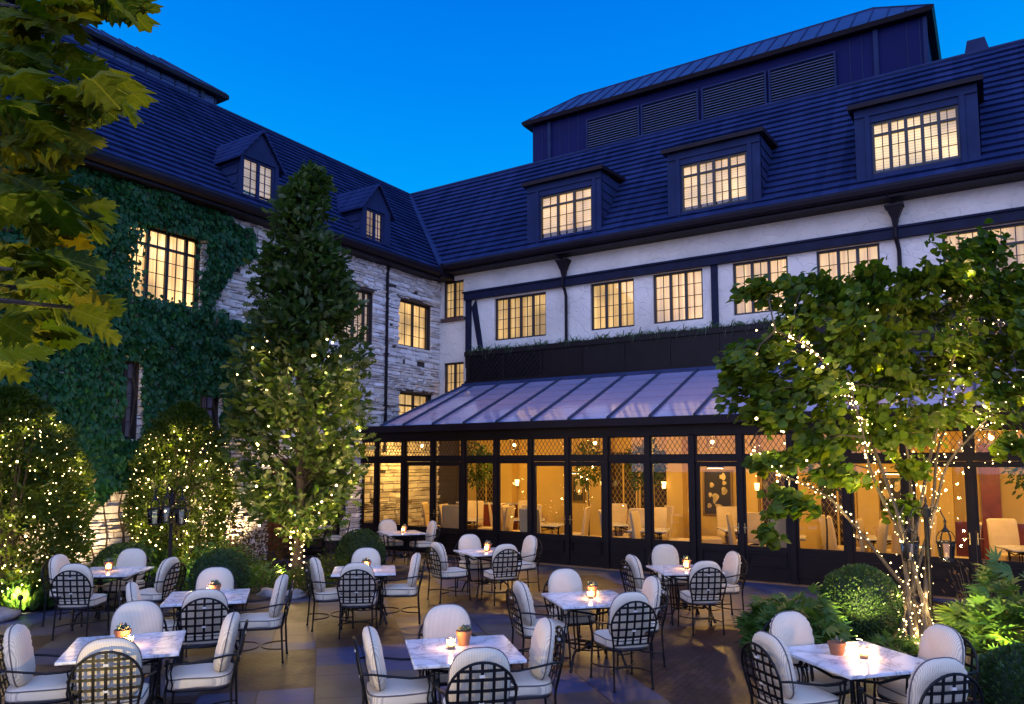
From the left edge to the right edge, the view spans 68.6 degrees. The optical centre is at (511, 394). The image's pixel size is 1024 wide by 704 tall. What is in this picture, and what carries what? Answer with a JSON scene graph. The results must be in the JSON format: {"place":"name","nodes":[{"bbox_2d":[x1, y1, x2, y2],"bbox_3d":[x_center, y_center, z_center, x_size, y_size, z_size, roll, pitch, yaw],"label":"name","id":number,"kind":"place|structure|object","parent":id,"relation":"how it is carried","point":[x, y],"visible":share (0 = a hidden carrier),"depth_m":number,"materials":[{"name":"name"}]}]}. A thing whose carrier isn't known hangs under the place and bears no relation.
{"place":"outdoors","nodes":[
{"label":"outdoors","id":0,"kind":"place"},
{"bbox_2d":[21,562,390,610],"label":"planting bed ground","id":1,"kind":"structure","parent":0,"point":[252,595],"depth_m":13.21,"materials":[{"name":"brown soil"}]},
{"bbox_2d":[0,566,56,611],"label":"shrub","id":2,"kind":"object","parent":1,"relation":"on","point":[33,599],"depth_m":11.47,"materials":[{"name":"green plant"}]},
{"bbox_2d":[0,384,101,606],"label":"tall shrub","id":3,"kind":"object","parent":1,"relation":"on","point":[64,435],"visible":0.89,"depth_m":12.13,"materials":[{"name":"green plant"}]},
{"bbox_2d":[90,541,157,591],"bbox_3d":[-6.967,3.093,13.500,1.105,0.898,1.106,-3,-6,33],"label":"clipped box ball","id":4,"kind":"object","parent":1,"relation":"on","point":[114,551],"visible":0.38,"depth_m":13.32,"materials":[{"name":"green"}]},
{"bbox_2d":[118,400,240,571],"bbox_3d":[-6.582,1.892,14.991,1.954,3.603,2.389,-3,-6,33],"label":"tall shrub","id":5,"kind":"object","parent":1,"relation":"on","point":[170,422],"visible":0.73,"depth_m":14.58,"materials":[{"name":"green plant"}]},
{"bbox_2d":[187,548,251,590],"bbox_3d":[-4.798,2.979,12.348,0.975,0.920,0.984,-3,-6,33],"label":"clipped box ball","id":6,"kind":"object","parent":1,"relation":"on","point":[234,564],"visible":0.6,"depth_m":12.17,"materials":[{"name":"green"}]},
{"bbox_2d":[174,532,269,588],"bbox_3d":[-5.448,3.073,14.024,1.862,1.031,1.857,-3,-6,33],"label":"azalea shrub","id":7,"kind":"object","parent":1,"relation":"on","point":[196,551],"visible":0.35,"depth_m":14.03,"materials":[{"name":"green plant"}]},
{"bbox_2d":[219,510,292,573],"bbox_3d":[-5.304,2.985,15.363,1.650,1.445,1.658,-3,-6,33],"label":"bronze maple","id":8,"kind":"object","parent":1,"relation":"on","point":[280,555],"visible":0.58,"depth_m":15.39,"materials":[{"name":"green plant"}]},
{"bbox_2d":[245,555,290,591],"bbox_3d":[-4.519,3.238,13.578,1.146,0.622,1.118,-3,-6,33],"label":"azalea shrub","id":9,"kind":"object","parent":1,"relation":"on","point":[270,572],"visible":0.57,"depth_m":13.55,"materials":[{"name":"green plant"}]},
{"bbox_2d":[215,160,380,580],"bbox_3d":[-4.075,-0.538,14.915,3.260,8.488,3.130,-3,-6,33],"label":"oak tree","id":10,"kind":"object","parent":1,"relation":"on","point":[295,327],"visible":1,"depth_m":14.34,"materials":[{"name":"green plant"}]},
{"bbox_2d":[334,528,385,564],"bbox_3d":[-3.151,3.266,15.618,1.075,0.982,1.064,-3,-6,33],"label":"clipped box ball","id":11,"kind":"object","parent":1,"relation":"on","point":[351,542],"visible":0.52,"depth_m":15.38,"materials":[{"name":"green"}]},
{"bbox_2d":[0,546,1023,703],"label":"patio","id":12,"kind":"structure","parent":0,"point":[702,664],"depth_m":9.36,"materials":[{"name":"stone"}]},
{"bbox_2d":[0,623,77,703],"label":"patio armchair","id":13,"kind":"object","parent":12,"relation":"on","point":[18,660],"visible":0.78,"depth_m":6.03,"materials":[{"name":"fabric"}]},
{"bbox_2d":[41,554,100,626],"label":"patio armchair","id":14,"kind":"object","parent":12,"relation":"on","point":[57,562],"visible":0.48,"depth_m":10.72,"materials":[{"name":"white metal"}]},
{"bbox_2d":[50,563,112,640],"bbox_3d":[-5.788,2.736,10.076,0.605,0.989,0.658,0,-5,-4],"label":"patio armchair","id":15,"kind":"object","parent":12,"relation":"on","point":[74,586],"visible":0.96,"depth_m":9.87,"materials":[{"name":"white metal"}]},
{"bbox_2d":[0,0,163,385],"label":"foreground oak","id":16,"kind":"object","parent":12,"relation":"on","point":[45,145],"visible":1,"depth_m":2.17,"materials":[{"name":"green plant"}]},
{"bbox_2d":[66,637,157,703],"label":"patio armchair","id":17,"kind":"object","parent":12,"relation":"on","point":[109,670],"visible":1,"depth_m":5.66,"materials":[{"name":"white fabric"}]},
{"bbox_2d":[70,566,153,626],"bbox_3d":[-5.856,2.928,10.896,0.900,0.735,0.900,0,-5,-2],"label":"marble table","id":18,"kind":"object","parent":12,"relation":"on","point":[115,573],"visible":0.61,"depth_m":10.76,"materials":[{"name":"stone"}]},
{"bbox_2d":[54,630,185,703],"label":"marble table","id":19,"kind":"object","parent":12,"relation":"on","point":[156,646],"visible":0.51,"depth_m":6.46,"materials":[{"name":"white stone"}]},
{"bbox_2d":[97,548,151,619],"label":"patio armchair","id":20,"kind":"object","parent":12,"relation":"on","point":[129,557],"visible":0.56,"depth_m":11.57,"materials":[{"name":"fabric"}]},
{"bbox_2d":[104,600,168,703],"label":"patio armchair","id":21,"kind":"object","parent":12,"relation":"on","point":[141,616],"visible":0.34,"depth_m":7.16,"materials":[{"name":"fabric"}]},
{"bbox_2d":[118,581,180,662],"bbox_3d":[-4.073,2.588,8.431,0.658,0.989,0.605,2,-6,-24],"label":"patio armchair","id":22,"kind":"object","parent":12,"relation":"on","point":[132,592],"visible":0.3,"depth_m":8.30,"materials":[{"name":"fabric"}]},
{"bbox_2d":[125,556,185,614],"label":"patio armchair","id":23,"kind":"object","parent":12,"relation":"on","point":[166,578],"visible":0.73,"depth_m":10.45,"materials":[{"name":"fabric"}]},
{"bbox_2d":[147,484,189,607],"bbox_3d":[-5.483,2.413,12.016,0.649,1.971,0.410,0,-5,0],"label":"lamp post","id":24,"kind":"object","parent":12,"relation":"on","point":[171,497],"visible":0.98,"depth_m":12.03,"materials":[{"name":"black metal"}]},
{"bbox_2d":[174,588,233,664],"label":"patio armchair","id":25,"kind":"object","parent":12,"relation":"on","point":[203,614],"visible":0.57,"depth_m":7.87,"materials":[{"name":"white metal"}]},
{"bbox_2d":[160,588,249,668],"bbox_3d":[-3.585,2.740,8.818,0.900,0.735,0.900,2,-5,-16],"label":"marble table","id":26,"kind":"object","parent":12,"relation":"on","point":[175,600],"visible":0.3,"depth_m":8.70,"materials":[{"name":"stone"}]},
{"bbox_2d":[163,611,247,703],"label":"patio armchair","id":27,"kind":"object","parent":12,"relation":"on","point":[220,671],"visible":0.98,"depth_m":6.43,"materials":[{"name":"fabric"}]},
{"bbox_2d":[185,567,236,656],"bbox_3d":[-3.728,2.670,9.344,0.605,0.989,0.658,1,-5,-15],"label":"patio armchair","id":28,"kind":"object","parent":12,"relation":"on","point":[222,575],"visible":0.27,"depth_m":9.50,"materials":[{"name":"fabric"}]},
{"bbox_2d":[0,34,459,571],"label":"stone wing","id":29,"kind":"structure","parent":12,"relation":"on","point":[193,149],"depth_m":19.87,"materials":[{"name":"grey stone"}]},
{"bbox_2d":[4,0,228,104],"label":"rooftop plant room","id":30,"kind":"object","parent":29,"relation":"on","point":[104,42],"visible":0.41,"depth_m":20.16,"materials":[{"name":"blue metal"}]},
{"bbox_2d":[115,360,136,438],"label":"window","id":31,"kind":"structure","parent":29,"relation":"in","point":[130,392],"depth_m":15.30,"materials":[{"name":"black metal"}]},
{"bbox_2d":[0,142,261,568],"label":"ivy","id":32,"kind":"object","parent":29,"relation":"attached to","point":[66,394],"visible":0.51,"depth_m":15.12,"materials":[{"name":"green plant"}]},
{"bbox_2d":[129,225,197,307],"bbox_3d":[-7.511,-2.712,16.016,0.174,1.560,1.660,-3,-6,33],"label":"window","id":33,"kind":"structure","parent":29,"relation":"in","point":[171,263],"depth_m":16.15,"materials":[{"name":"glass"}]},
{"bbox_2d":[342,290,370,342],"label":"window","id":34,"kind":"structure","parent":29,"relation":"in","point":[364,318],"depth_m":21.08,"materials":[{"name":"black metal"}]},
{"bbox_2d":[398,300,427,349],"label":"window","id":35,"kind":"structure","parent":29,"relation":"in","point":[412,318],"depth_m":22.89,"materials":[{"name":"glass"}]},
{"bbox_2d":[231,574,294,663],"bbox_3d":[-2.928,2.628,8.876,0.658,0.989,0.605,1,-5,-10],"label":"patio armchair","id":36,"kind":"object","parent":12,"relation":"on","point":[274,617],"visible":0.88,"depth_m":8.72,"materials":[{"name":"fabric"}]},
{"bbox_2d":[304,557,353,631],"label":"patio armchair","id":37,"kind":"object","parent":12,"relation":"on","point":[320,592],"visible":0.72,"depth_m":10.43,"materials":[{"name":"white metal"}]},
{"bbox_2d":[335,562,380,638],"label":"patio armchair","id":38,"kind":"object","parent":12,"relation":"on","point":[356,582],"visible":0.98,"depth_m":9.96,"materials":[{"name":"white metal"}]},
{"bbox_2d":[331,565,395,625],"bbox_3d":[-2.166,2.936,10.988,0.900,0.735,0.900,1,-5,-9],"label":"marble table","id":39,"kind":"object","parent":12,"relation":"on","point":[381,571],"visible":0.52,"depth_m":10.81,"materials":[{"name":"stone"}]},
{"bbox_2d":[353,625,435,703],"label":"patio armchair","id":40,"kind":"object","parent":12,"relation":"on","point":[380,688],"visible":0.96,"depth_m":5.91,"materials":[{"name":"grey"}]},
{"bbox_2d":[379,552,425,624],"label":"patio armchair","id":41,"kind":"object","parent":12,"relation":"on","point":[410,588],"visible":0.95,"depth_m":10.84,"materials":[{"name":"fabric"}]},
{"bbox_2d":[417,604,475,703],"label":"patio armchair","id":42,"kind":"object","parent":12,"relation":"on","point":[443,620],"visible":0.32,"depth_m":6.96,"materials":[{"name":"grey"}]},
{"bbox_2d":[425,542,470,603],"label":"patio armchair","id":43,"kind":"object","parent":12,"relation":"on","point":[440,562],"visible":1,"depth_m":12.54,"materials":[{"name":"fabric"}]},
{"bbox_2d":[405,635,526,703],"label":"marble table","id":44,"kind":"object","parent":12,"relation":"on","point":[434,654],"visible":0.59,"depth_m":6.29,"materials":[{"name":"white stone"}]},
{"bbox_2d":[455,534,492,592],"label":"patio armchair","id":45,"kind":"object","parent":12,"relation":"on","point":[468,541],"visible":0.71,"depth_m":13.84,"materials":[{"name":"fabric"}]},
{"bbox_2d":[435,647,518,703],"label":"patio armchair","id":46,"kind":"object","parent":12,"relation":"on","point":[480,675],"visible":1,"depth_m":5.37,"materials":[{"name":"black metal"}]},
{"bbox_2d":[453,548,519,597],"bbox_3d":[-0.455,3.146,13.314,0.900,0.735,0.900,3,-6,-27],"label":"marble table","id":47,"kind":"object","parent":12,"relation":"on","point":[479,553],"visible":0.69,"depth_m":13.15,"materials":[{"name":"stone"}]},
{"bbox_2d":[480,544,521,605],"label":"patio armchair","id":48,"kind":"object","parent":12,"relation":"on","point":[504,563],"visible":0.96,"depth_m":12.27,"materials":[{"name":"fabric"}]},
{"bbox_2d":[500,535,541,590],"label":"patio armchair","id":49,"kind":"object","parent":12,"relation":"on","point":[528,551],"visible":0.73,"depth_m":13.59,"materials":[{"name":"fabric"}]},
{"bbox_2d":[509,617,564,703],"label":"patio armchair","id":50,"kind":"object","parent":12,"relation":"on","point":[534,679],"visible":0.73,"depth_m":6.22,"materials":[{"name":"grey"}]},
{"bbox_2d":[506,580,571,672],"bbox_3d":[0.282,2.591,8.469,0.658,0.989,0.605,1,-5,-16],"label":"patio armchair","id":51,"kind":"object","parent":12,"relation":"on","point":[525,611],"visible":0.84,"depth_m":8.30,"materials":[{"name":"fabric"}]},
{"bbox_2d":[543,568,599,660],"bbox_3d":[0.712,2.657,9.201,0.605,0.989,0.658,1,-5,-16],"label":"patio armchair","id":52,"kind":"object","parent":12,"relation":"on","point":[564,580],"visible":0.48,"depth_m":9.31,"materials":[{"name":"fabric"}]},
{"bbox_2d":[541,590,626,671],"bbox_3d":[0.891,2.728,8.690,0.900,0.735,0.900,1,-5,-14],"label":"marble table","id":53,"kind":"object","parent":12,"relation":"on","point":[572,602],"visible":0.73,"depth_m":8.57,"materials":[{"name":"stone"}]},
{"bbox_2d":[588,591,656,692],"bbox_3d":[1.169,2.540,7.902,0.605,0.989,0.658,1,-5,-16],"label":"patio armchair","id":54,"kind":"object","parent":12,"relation":"on","point":[629,621],"visible":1,"depth_m":7.70,"materials":[{"name":"black metal"}]},
{"bbox_2d":[605,576,668,669],"bbox_3d":[1.459,2.615,8.728,0.658,0.989,0.605,1,-5,-8],"label":"patio armchair","id":55,"kind":"object","parent":12,"relation":"on","point":[652,588],"visible":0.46,"depth_m":8.59,"materials":[{"name":"fabric"}]},
{"bbox_2d":[620,554,673,624],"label":"patio armchair","id":56,"kind":"object","parent":12,"relation":"on","point":[634,572],"visible":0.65,"depth_m":10.73,"materials":[{"name":"white metal"}]},
{"bbox_2d":[648,544,690,610],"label":"patio armchair","id":57,"kind":"object","parent":12,"relation":"on","point":[664,554],"visible":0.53,"depth_m":12.18,"materials":[{"name":"fabric"}]},
{"bbox_2d":[646,565,724,624],"bbox_3d":[2.551,2.945,11.084,0.900,0.735,0.900,1,-5,-7],"label":"marble table","id":58,"kind":"object","parent":12,"relation":"on","point":[673,571],"visible":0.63,"depth_m":10.89,"materials":[{"name":"stone"}]},
{"bbox_2d":[675,560,726,635],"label":"patio armchair","id":59,"kind":"object","parent":12,"relation":"on","point":[705,583],"visible":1,"depth_m":10.16,"materials":[{"name":"black metal"}]},
{"bbox_2d":[695,551,746,621],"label":"patio armchair","id":60,"kind":"object","parent":12,"relation":"on","point":[732,565],"visible":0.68,"depth_m":11.11,"materials":[{"name":"fabric"}]},
{"bbox_2d":[741,631,847,703],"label":"patio armchair","id":61,"kind":"object","parent":12,"relation":"on","point":[774,670],"visible":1,"depth_m":5.77,"materials":[{"name":"fabric"}]},
{"bbox_2d":[762,611,856,703],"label":"patio armchair","id":62,"kind":"object","parent":12,"relation":"on","point":[790,628],"visible":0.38,"depth_m":6.60,"materials":[{"name":"fabric"}]},
{"bbox_2d":[787,641,923,703],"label":"marble table","id":63,"kind":"object","parent":12,"relation":"on","point":[850,665],"visible":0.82,"depth_m":5.94,"materials":[{"name":"white stone"}]},
{"bbox_2d":[858,657,983,703],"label":"patio armchair","id":64,"kind":"object","parent":12,"relation":"on","point":[941,680],"visible":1,"depth_m":5.08,"materials":[{"name":"black metal"}]},
{"bbox_2d":[873,623,978,703],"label":"patio armchair","id":65,"kind":"object","parent":12,"relation":"on","point":[939,640],"visible":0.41,"depth_m":6.05,"materials":[{"name":"fabric"}]},
{"bbox_2d":[969,641,1023,703],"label":"clipped box ball","id":66,"kind":"object","parent":12,"relation":"on","point":[1000,679],"visible":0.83,"depth_m":6.16,"materials":[{"name":"green"}]},
{"bbox_2d":[89,0,1023,192],"label":"sky","id":67,"kind":"structure","parent":0,"point":[412,96],"materials":[{"name":"blue"}]},
{"bbox_2d":[382,549,966,599],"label":"dining room floor","id":68,"kind":"structure","parent":0,"point":[943,597],"depth_m":15.70,"materials":[{"name":"brown wood"}]},
{"bbox_2d":[468,441,492,528],"bbox_3d":[-0.921,2.603,19.343,0.961,2.873,1.014,-3,-6,33],"label":"potted bay tree","id":69,"kind":"object","parent":68,"relation":"on","point":[474,477],"visible":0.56,"depth_m":19.35,"materials":[{"name":"green plant"}]},
{"bbox_2d":[572,440,602,535],"bbox_3d":[1.984,2.603,19.521,0.999,2.904,1.033,-3,-6,33],"label":"potted bay tree","id":70,"kind":"object","parent":68,"relation":"on","point":[593,477],"visible":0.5,"depth_m":19.49,"materials":[{"name":"green plant"}]},
{"bbox_2d":[623,438,667,493],"bbox_3d":[2.977,2.374,16.625,1.052,2.840,0.981,-3,-6,33],"label":"potted bay tree","id":71,"kind":"object","parent":68,"relation":"on","point":[641,477],"visible":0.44,"depth_m":16.59,"materials":[{"name":"green plant"}]},
{"bbox_2d":[359,349,1023,600],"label":"glasshouse","id":72,"kind":"structure","parent":68,"relation":"on","point":[648,405],"depth_m":16.64,"materials":[{"name":"metal"}]},
{"bbox_2d":[404,462,429,552],"bbox_3d":[-2.412,2.885,19.342,0.920,2.310,0.087,-3,-6,33],"label":"door","id":73,"kind":"structure","parent":72,"relation":"in","point":[418,528],"depth_m":19.45,"materials":[{"name":"black metal"}]},
{"bbox_2d":[432,462,460,555],"bbox_3d":[-1.638,2.838,18.825,0.920,2.310,0.119,-3,-6,33],"label":"door","id":74,"kind":"structure","parent":72,"relation":"in","point":[449,537],"depth_m":18.75,"materials":[{"name":"black metal"}]},
{"bbox_2d":[533,462,564,564],"bbox_3d":[0.865,2.693,17.215,0.920,2.310,0.119,-3,-6,33],"label":"door","id":75,"kind":"structure","parent":72,"relation":"in","point":[553,545],"depth_m":17.19,"materials":[{"name":"black metal"}]},
{"bbox_2d":[568,462,603,567],"bbox_3d":[1.648,2.647,16.711,0.920,2.310,0.119,-3,-6,33],"label":"door","id":76,"kind":"structure","parent":72,"relation":"in","point":[588,551],"depth_m":16.65,"materials":[{"name":"black metal"}]},
{"bbox_2d":[608,461,646,542],"bbox_3d":[2.505,2.299,16.222,0.878,1.715,0.050,-3,-6,33],"label":"window","id":77,"kind":"structure","parent":72,"relation":"in","point":[611,538],"depth_m":16.31,"materials":[{"name":"black glass"}]},
{"bbox_2d":[650,461,690,544],"bbox_3d":[3.327,2.252,15.694,0.878,1.715,0.050,-3,-6,33],"label":"window","id":78,"kind":"structure","parent":72,"relation":"in","point":[651,462],"depth_m":15.78,"materials":[{"name":"black glass"}]},
{"bbox_2d":[695,462,739,578],"bbox_3d":[4.152,2.502,15.101,0.920,2.310,0.119,-3,-6,33],"label":"door","id":79,"kind":"structure","parent":72,"relation":"in","point":[716,553],"depth_m":15.18,"materials":[{"name":"black metal"}]},
{"bbox_2d":[743,465,791,582],"bbox_3d":[4.935,2.456,14.597,0.920,2.310,0.119,-3,-6,33],"label":"door","id":80,"kind":"structure","parent":72,"relation":"in","point":[763,564],"depth_m":14.53,"materials":[{"name":"black metal"}]},
{"bbox_2d":[794,461,846,554],"bbox_3d":[5.791,2.108,14.108,0.878,1.715,0.050,-3,-6,33],"label":"window","id":81,"kind":"structure","parent":72,"relation":"in","point":[799,549],"depth_m":14.01,"materials":[{"name":"black glass"}]},
{"bbox_2d":[849,461,904,557],"bbox_3d":[6.613,2.061,13.580,0.878,1.715,0.050,-3,-6,33],"label":"window","id":82,"kind":"structure","parent":72,"relation":"in","point":[856,553],"depth_m":13.66,"materials":[{"name":"black metal"}]},
{"bbox_2d":[912,461,972,598],"bbox_3d":[7.438,2.311,12.987,0.920,2.310,0.119,-3,-6,33],"label":"door","id":83,"kind":"structure","parent":72,"relation":"in","point":[940,570],"depth_m":12.88,"materials":[{"name":"black metal"}]},
{"bbox_2d":[973,461,1023,600],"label":"door","id":84,"kind":"structure","parent":72,"relation":"in","point":[1017,567],"depth_m":12.56,"materials":[{"name":"black metal"}]},
{"bbox_2d":[460,430,1023,559],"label":"dining room wall","id":85,"kind":"structure","parent":68,"relation":"on","point":[997,498],"depth_m":19.08,"materials":[{"name":"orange paint"}]},
{"bbox_2d":[611,452,637,514],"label":"lattice window","id":86,"kind":"structure","parent":85,"relation":"in","point":[622,490],"depth_m":21.13,"materials":[{"name":"black"}]},
{"bbox_2d":[410,38,1023,395],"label":"plastered wing","id":87,"kind":"structure","parent":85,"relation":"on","point":[691,224],"depth_m":19.16,"materials":[{"name":"white paint"}]},
{"bbox_2d":[445,280,463,318],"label":"window","id":88,"kind":"structure","parent":87,"relation":"in","point":[455,288],"depth_m":23.68,"materials":[{"name":"glass"}]},
{"bbox_2d":[496,292,545,340],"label":"window","id":89,"kind":"structure","parent":87,"relation":"in","point":[523,316],"depth_m":22.29,"materials":[{"name":"glass"}]},
{"bbox_2d":[591,278,633,330],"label":"window","id":90,"kind":"structure","parent":87,"relation":"in","point":[612,303],"depth_m":20.68,"materials":[{"name":"glass"}]},
{"bbox_2d":[654,268,702,323],"bbox_3d":[4.383,-2.550,19.639,1.350,1.330,0.173,-3,-6,33],"label":"window","id":91,"kind":"structure","parent":87,"relation":"in","point":[678,296],"depth_m":19.67,"materials":[{"name":"glass"}]},
{"bbox_2d":[521,3,941,161],"bbox_3d":[7.063,-9.217,25.029,12.620,3.480,5.350,-3,-6,33],"label":"louvred plant room","id":92,"kind":"object","parent":87,"relation":"on","point":[865,43],"visible":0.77,"depth_m":22.37,"materials":[{"name":"metal"}]},
{"bbox_2d":[464,305,1009,383],"bbox_3d":[6.806,-1.207,17.501,19.360,1.070,0.425,-3,-6,33],"label":"window box","id":93,"kind":"object","parent":87,"relation":"attached to","point":[618,355],"visible":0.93,"depth_m":19.86,"materials":[{"name":"black metal"}]},
{"bbox_2d":[733,256,787,314],"bbox_3d":[6.155,-2.653,18.499,1.330,1.330,0.172,-3,-6,33],"label":"window","id":94,"kind":"structure","parent":87,"relation":"in","point":[773,267],"depth_m":18.58,"materials":[{"name":"glass"}]},
{"bbox_2d":[817,243,880,283],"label":"window","id":95,"kind":"structure","parent":87,"relation":"in","point":[842,261],"depth_m":17.50,"materials":[{"name":"glass"}]},
{"bbox_2d":[942,222,1023,302],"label":"window","id":96,"kind":"structure","parent":87,"relation":"in","point":[1016,230],"depth_m":15.80,"materials":[{"name":"glass"}]},
{"bbox_2d":[702,470,732,515],"bbox_3d":[5.391,2.568,19.670,0.790,1.200,0.050,-3,-6,33],"label":"framed picture","id":97,"kind":"object","parent":85,"relation":"attached to","point":[717,488],"visible":0.92,"depth_m":19.69,"materials":[{"name":"brown"}]},
{"bbox_2d":[818,451,858,547],"bbox_3d":[7.845,2.520,18.077,0.840,2.353,0.060,-3,-6,33],"label":"lattice window","id":98,"kind":"structure","parent":85,"relation":"in","point":[837,517],"depth_m":18.05,"materials":[{"name":"black"}]},
{"bbox_2d":[986,518,1023,561],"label":"dining chair","id":99,"kind":"object","parent":68,"relation":"on","point":[1002,531],"visible":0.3,"depth_m":14.68,"materials":[{"name":"fabric"}]},
{"bbox_2d":[735,623,1023,679],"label":"planting bed ground","id":100,"kind":"structure","parent":0,"point":[968,659],"depth_m":9.36,"materials":[{"name":"brown soil"}]},
{"bbox_2d":[732,582,855,653],"bbox_3d":[3.492,2.793,9.314,1.484,0.969,1.503,-3,-6,33],"label":"peony plant","id":101,"kind":"object","parent":100,"relation":"on","point":[826,622],"visible":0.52,"depth_m":9.23,"materials":[{"name":"green plant"}]},
{"bbox_2d":[817,563,905,639],"bbox_3d":[4.560,2.713,9.829,1.072,0.998,1.069,-3,-6,33],"label":"clipped box ball","id":102,"kind":"object","parent":100,"relation":"on","point":[867,599],"visible":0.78,"depth_m":9.49,"materials":[{"name":"green"}]},
{"bbox_2d":[710,218,1023,642],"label":"redbud tree","id":103,"kind":"object","parent":100,"relation":"on","point":[849,310],"visible":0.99,"depth_m":10.24,"materials":[{"name":"green plant"}]},
{"bbox_2d":[750,290,1017,643],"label":"string lights","id":104,"kind":"object","parent":103,"relation":"attached to","point":[817,354],"visible":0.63,"depth_m":10.14,"materials":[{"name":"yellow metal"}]},
{"bbox_2d":[853,628,920,654],"bbox_3d":[4.659,3.004,9.087,0.996,0.316,1.000,-3,-6,33],"label":"ground cover plant","id":105,"kind":"object","parent":100,"relation":"on","point":[905,643],"visible":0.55,"depth_m":9.06,"materials":[{"name":"green plant"}]},
{"bbox_2d":[900,497,955,623],"bbox_3d":[5.464,2.275,9.872,0.686,1.860,0.307,0,-5,0],"label":"lamp post","id":106,"kind":"object","parent":100,"relation":"on","point":[925,511],"visible":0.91,"depth_m":9.89,"materials":[{"name":"black metal"}]},
{"bbox_2d":[930,545,1023,654],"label":"fern","id":107,"kind":"object","parent":100,"relation":"on","point":[1004,625],"visible":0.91,"depth_m":8.97,"materials":[{"name":"green plant"}]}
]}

